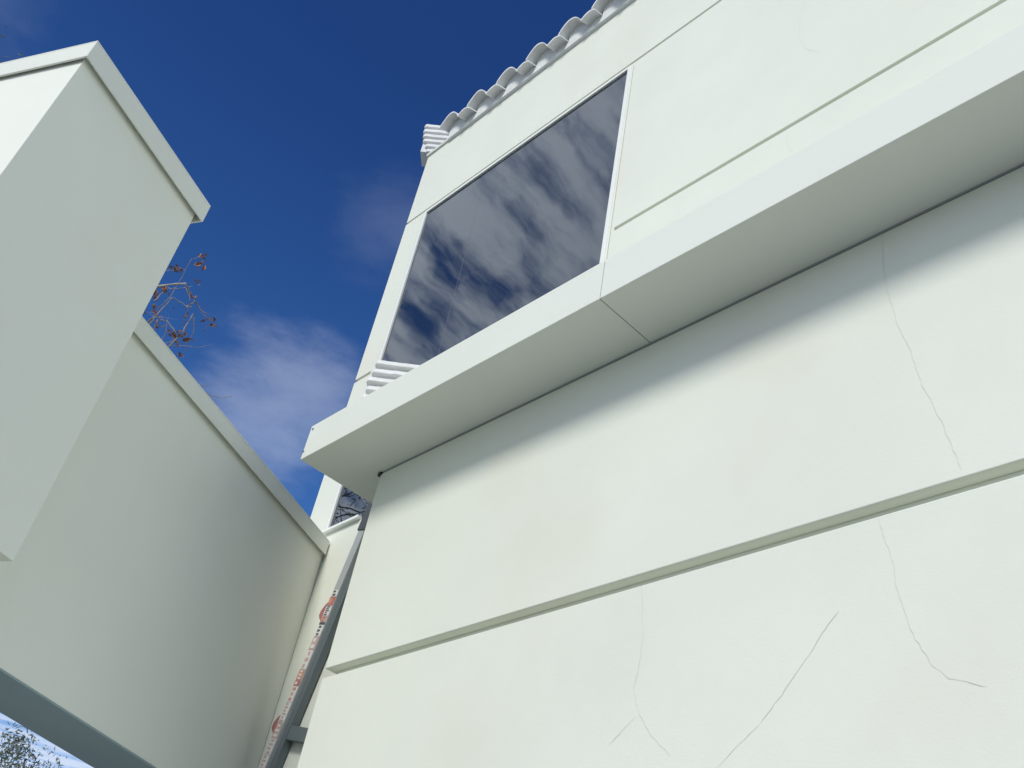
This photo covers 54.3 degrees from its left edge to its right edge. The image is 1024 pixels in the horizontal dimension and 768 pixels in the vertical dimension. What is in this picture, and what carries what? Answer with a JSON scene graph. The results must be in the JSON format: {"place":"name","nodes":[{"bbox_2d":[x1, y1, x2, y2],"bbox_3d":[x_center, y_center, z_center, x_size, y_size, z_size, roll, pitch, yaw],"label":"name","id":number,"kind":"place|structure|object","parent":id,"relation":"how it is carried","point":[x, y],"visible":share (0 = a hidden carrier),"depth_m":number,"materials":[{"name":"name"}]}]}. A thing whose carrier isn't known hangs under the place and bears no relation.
{"place":"outdoors","nodes":[
{"label":"outdoors","id":0,"kind":"place"},
{"bbox_2d":[0,41,329,767],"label":"portico","id":1,"kind":"structure","parent":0,"point":[164,542],"depth_m":4.05,"materials":[{"name":"paint"}]},
{"bbox_2d":[0,0,595,767],"label":"sky","id":2,"kind":"structure","parent":0,"point":[300,124],"materials":[{"name":"blue"}]},
{"label":"ground","id":3,"kind":"structure","parent":0,"visible":0},
{"bbox_2d":[0,722,66,767],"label":"olive tree","id":4,"kind":"object","parent":3,"relation":"on","point":[16,740],"visible":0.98,"depth_m":12.28,"materials":[{"name":"green plant"}]},
{"bbox_2d":[142,253,231,397],"bbox_3d":[-5.010,2.156,7.336,4.235,7.335,4.333,14,-38,-4],"label":"dry leaf tree","id":5,"kind":"object","parent":3,"relation":"on","point":[165,290],"visible":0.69,"depth_m":8.51,"materials":[{"name":"brown plant"}]},
{"bbox_2d":[259,502,371,767],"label":"ladder","id":6,"kind":"object","parent":3,"relation":"on","point":[287,730],"visible":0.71,"depth_m":4.97,"materials":[{"name":"grey metal"}]},
{"bbox_2d":[257,0,1023,767],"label":"house","id":7,"kind":"structure","parent":3,"relation":"on","point":[677,420],"depth_m":3.32,"materials":[{"name":"paint"}]},
{"bbox_2d":[324,484,368,534],"bbox_3d":[-0.652,0.468,5.665,1.054,0.619,0.071,-27,-52,38],"label":"window","id":8,"kind":"structure","parent":7,"relation":"in","point":[347,504],"depth_m":5.80,"materials":[{"name":"clear glass"}]},
{"bbox_2d":[378,65,631,364],"bbox_3d":[-0.097,-0.799,6.242,2.008,2.159,0.071,-27,-52,38],"label":"window","id":9,"kind":"structure","parent":7,"relation":"in","point":[535,219],"depth_m":6.24,"materials":[{"name":"clear glass"}]}
]}

